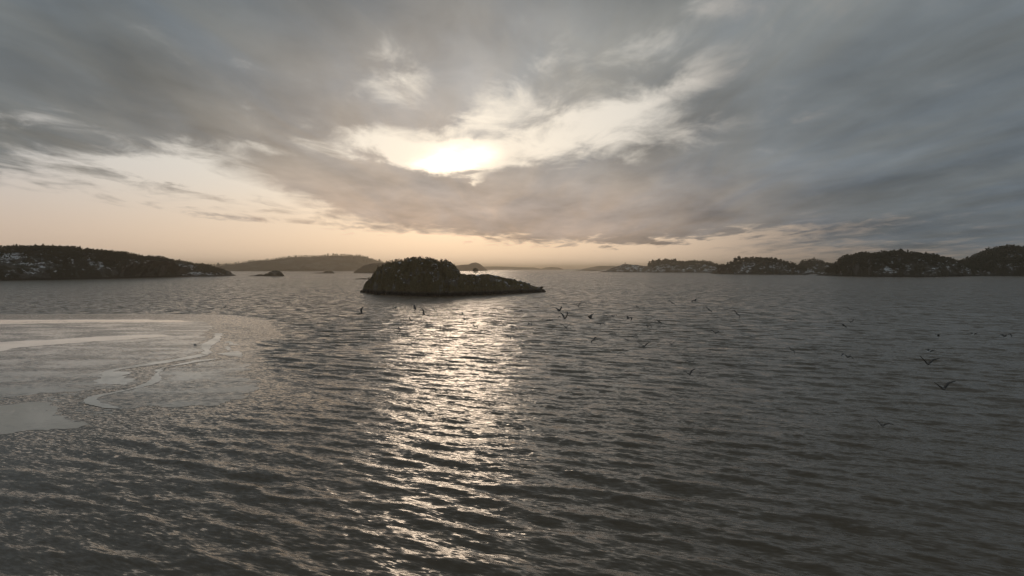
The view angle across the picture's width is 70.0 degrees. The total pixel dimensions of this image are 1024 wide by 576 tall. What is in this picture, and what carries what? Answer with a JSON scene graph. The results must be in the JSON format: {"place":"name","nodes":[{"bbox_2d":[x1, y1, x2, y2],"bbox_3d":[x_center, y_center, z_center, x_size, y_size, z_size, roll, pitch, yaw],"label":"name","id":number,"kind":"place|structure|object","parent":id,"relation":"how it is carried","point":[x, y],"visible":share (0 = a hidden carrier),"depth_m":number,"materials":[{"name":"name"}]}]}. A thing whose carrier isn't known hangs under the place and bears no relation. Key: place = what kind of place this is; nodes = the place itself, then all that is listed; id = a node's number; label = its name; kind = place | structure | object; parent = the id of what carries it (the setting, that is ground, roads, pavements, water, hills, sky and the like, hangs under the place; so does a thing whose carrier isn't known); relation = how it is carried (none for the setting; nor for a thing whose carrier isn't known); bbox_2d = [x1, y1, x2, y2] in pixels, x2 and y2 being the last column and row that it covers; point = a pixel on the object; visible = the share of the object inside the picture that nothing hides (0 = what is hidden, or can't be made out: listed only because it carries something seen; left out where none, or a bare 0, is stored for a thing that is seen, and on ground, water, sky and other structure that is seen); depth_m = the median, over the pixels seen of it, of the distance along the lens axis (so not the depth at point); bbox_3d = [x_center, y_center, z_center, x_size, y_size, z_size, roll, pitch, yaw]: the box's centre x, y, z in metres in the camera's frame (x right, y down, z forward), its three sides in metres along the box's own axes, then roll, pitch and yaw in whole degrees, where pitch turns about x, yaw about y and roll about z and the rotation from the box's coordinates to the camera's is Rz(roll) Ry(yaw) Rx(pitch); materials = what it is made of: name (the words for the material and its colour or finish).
{"place":"outdoors","nodes":[
{"label":"outdoors","id":0,"kind":"place"},
{"bbox_2d":[0,249,235,279],"bbox_3d":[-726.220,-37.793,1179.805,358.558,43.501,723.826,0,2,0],"label":"headland","id":1,"kind":"structure","parent":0,"point":[16,265],"depth_m":1030.51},
{"bbox_2d":[0,245,225,274],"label":"wood","id":2,"kind":"object","parent":1,"relation":"on","point":[117,255],"visible":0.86,"depth_m":1060.74,"materials":[{"name":"green plant"}]},
{"bbox_2d":[215,255,384,270],"bbox_3d":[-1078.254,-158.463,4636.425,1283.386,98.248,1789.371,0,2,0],"label":"hill","id":3,"kind":"structure","parent":0,"point":[334,263],"depth_m":4065.30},
{"bbox_2d":[210,254,386,265],"bbox_3d":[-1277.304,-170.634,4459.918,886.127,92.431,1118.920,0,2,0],"label":"wood","id":4,"kind":"object","parent":3,"relation":"on","point":[360,255],"visible":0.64,"depth_m":4387.69,"materials":[{"name":"green plant"}]},
{"bbox_2d":[353,263,384,272],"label":"wooded point","id":5,"kind":"structure","parent":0,"point":[370,268],"depth_m":2304.22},
{"bbox_2d":[456,262,487,270],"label":"island","id":6,"kind":"structure","parent":0,"point":[471,266],"depth_m":4172.86,"materials":[{"name":"grey stone"}]},
{"bbox_2d":[0,269,1023,575],"bbox_3d":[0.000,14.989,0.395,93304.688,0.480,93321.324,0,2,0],"label":"sea","id":7,"kind":"structure","parent":0,"point":[348,439],"depth_m":65.05,"materials":[{"name":"grey liquid"}]},
{"bbox_2d":[0,402,88,433],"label":"ice sheet","id":8,"kind":"object","parent":7,"relation":"on","point":[19,417],"visible":1,"depth_m":72.97,"materials":[{"name":"grey ice"}]},
{"bbox_2d":[0,335,168,350],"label":"ice streak","id":9,"kind":"object","parent":7,"relation":"on","point":[5,346],"visible":1,"depth_m":149.62,"materials":[{"name":"white ice"}]},
{"bbox_2d":[0,319,193,323],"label":"ice streak","id":10,"kind":"object","parent":7,"relation":"on","point":[64,321],"visible":1,"depth_m":205.84,"materials":[{"name":"white ice"}]},
{"bbox_2d":[0,318,213,397],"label":"ice sheet","id":11,"kind":"object","parent":7,"relation":"on","point":[57,368],"visible":0.98,"depth_m":131.75,"materials":[{"name":"grey ice"}]},
{"bbox_2d":[89,371,134,385],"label":"ice patch","id":12,"kind":"object","parent":7,"relation":"on","point":[112,377],"visible":1,"depth_m":98.95,"materials":[{"name":"grey ice"}]},
{"bbox_2d":[0,323,266,423],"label":"ice flakes","id":13,"kind":"object","parent":7,"relation":"on","point":[84,392],"visible":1,"depth_m":82.32,"materials":[{"name":"grey ice"}]},
{"bbox_2d":[83,358,220,408],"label":"ice ridge","id":14,"kind":"structure","parent":7,"relation":"on","point":[92,400],"depth_m":90.31,"materials":[{"name":"grey ice"}]},
{"bbox_2d":[102,354,207,372],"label":"ice ridge","id":15,"kind":"structure","parent":7,"relation":"on","point":[177,359],"depth_m":116.25,"materials":[{"name":"white ice"}]},
{"bbox_2d":[96,359,260,408],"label":"ice tongue","id":16,"kind":"object","parent":7,"relation":"on","point":[213,383],"visible":1,"depth_m":91.18,"materials":[{"name":"grey ice"}]},
{"bbox_2d":[198,333,223,354],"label":"ice floe","id":17,"kind":"object","parent":7,"relation":"on","point":[205,346],"visible":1,"depth_m":145.65,"materials":[{"name":"white ice"}]},
{"bbox_2d":[218,351,243,356],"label":"ice floe","id":18,"kind":"object","parent":7,"relation":"on","point":[237,353],"visible":1,"depth_m":128.56,"materials":[{"name":"white ice"}]},
{"bbox_2d":[252,270,283,275],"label":"skerry","id":19,"kind":"structure","parent":7,"relation":"in","point":[275,273],"depth_m":1383.98,"materials":[{"name":"stone"}]},
{"bbox_2d":[360,258,545,296],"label":"islet","id":20,"kind":"object","parent":7,"relation":"in","point":[408,281],"visible":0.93,"depth_m":409.13,"materials":[{"name":"brown stone"}]},
{"bbox_2d":[368,256,458,281],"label":"heather","id":21,"kind":"object","parent":20,"relation":"on","point":[427,258],"visible":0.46,"depth_m":414.47,"materials":[{"name":"brown plant"}]},
{"bbox_2d":[0,0,1023,268],"label":"sky","id":22,"kind":"structure","parent":0,"point":[564,134],"materials":[{"name":"grey"}]},
{"bbox_2d":[484,266,542,269],"bbox_3d":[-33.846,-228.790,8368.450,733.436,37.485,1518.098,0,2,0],"label":"island","id":23,"kind":"structure","parent":0,"point":[507,268],"depth_m":7756.02,"materials":[{"name":"grey stone"}]},
{"bbox_2d":[542,267,563,269],"bbox_3d":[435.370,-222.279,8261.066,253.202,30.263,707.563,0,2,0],"label":"island","id":24,"kind":"structure","parent":0,"point":[551,268],"depth_m":7983.36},
{"bbox_2d":[581,266,615,269],"bbox_3d":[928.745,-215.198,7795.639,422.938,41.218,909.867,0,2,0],"label":"island","id":25,"kind":"structure","parent":0,"point":[600,268],"depth_m":7465.90,"materials":[{"name":"grey stone"}]},
{"bbox_2d":[601,264,646,271],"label":"bare headland","id":26,"kind":"structure","parent":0,"point":[628,268],"depth_m":2893.39,"materials":[{"name":"grey stone"}]},
{"bbox_2d":[639,263,716,271],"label":"wooded island","id":27,"kind":"structure","parent":0,"point":[662,267],"depth_m":2681.35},
{"bbox_2d":[648,258,719,266],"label":"wood","id":28,"kind":"object","parent":27,"relation":"on","point":[668,262],"visible":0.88,"depth_m":2726.22,"materials":[{"name":"green plant"}]},
{"bbox_2d":[710,261,809,274],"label":"wooded island","id":29,"kind":"structure","parent":0,"point":[750,267],"depth_m":1809.06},
{"bbox_2d":[716,257,806,271],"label":"wood","id":30,"kind":"object","parent":29,"relation":"on","point":[774,261],"visible":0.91,"depth_m":1836.54,"materials":[{"name":"green plant"}]},
{"bbox_2d":[798,262,828,273],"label":"wooded island","id":31,"kind":"structure","parent":0,"point":[818,268],"depth_m":2019.03,"materials":[{"name":"grey stone"}]},
{"bbox_2d":[797,259,831,268],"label":"wood","id":32,"kind":"object","parent":31,"relation":"on","point":[809,263],"visible":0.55,"depth_m":2056.32,"materials":[{"name":"green plant"}]},
{"bbox_2d":[818,255,982,276],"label":"wooded island","id":33,"kind":"structure","parent":0,"point":[922,268],"depth_m":1325.33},
{"bbox_2d":[824,250,979,273],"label":"wood","id":34,"kind":"object","parent":33,"relation":"on","point":[883,257],"visible":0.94,"depth_m":1356.93,"materials":[{"name":"green plant"}]},
{"bbox_2d":[920,356,939,364],"bbox_3d":[26.032,4.548,45.684,1.248,0.535,0.709,7,10,4],"label":"gull","id":35,"kind":"object","parent":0,"point":[929,362],"visible":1,"depth_m":45.72,"materials":[{"name":"black"}]},
{"bbox_2d":[934,381,954,390],"bbox_3d":[24.461,5.527,41.430,1.248,0.535,0.709,-2,10,0],"label":"gull","id":36,"kind":"object","parent":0,"point":[945,386],"visible":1,"depth_m":41.46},
{"bbox_2d":[970,250,1023,275],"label":"wooded island","id":37,"kind":"structure","parent":0,"point":[1008,271],"depth_m":1492.29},
{"bbox_2d":[962,244,1023,270],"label":"wood","id":38,"kind":"object","parent":37,"relation":"on","point":[977,262],"visible":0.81,"depth_m":1519.94,"materials":[{"name":"green plant"}]}
]}

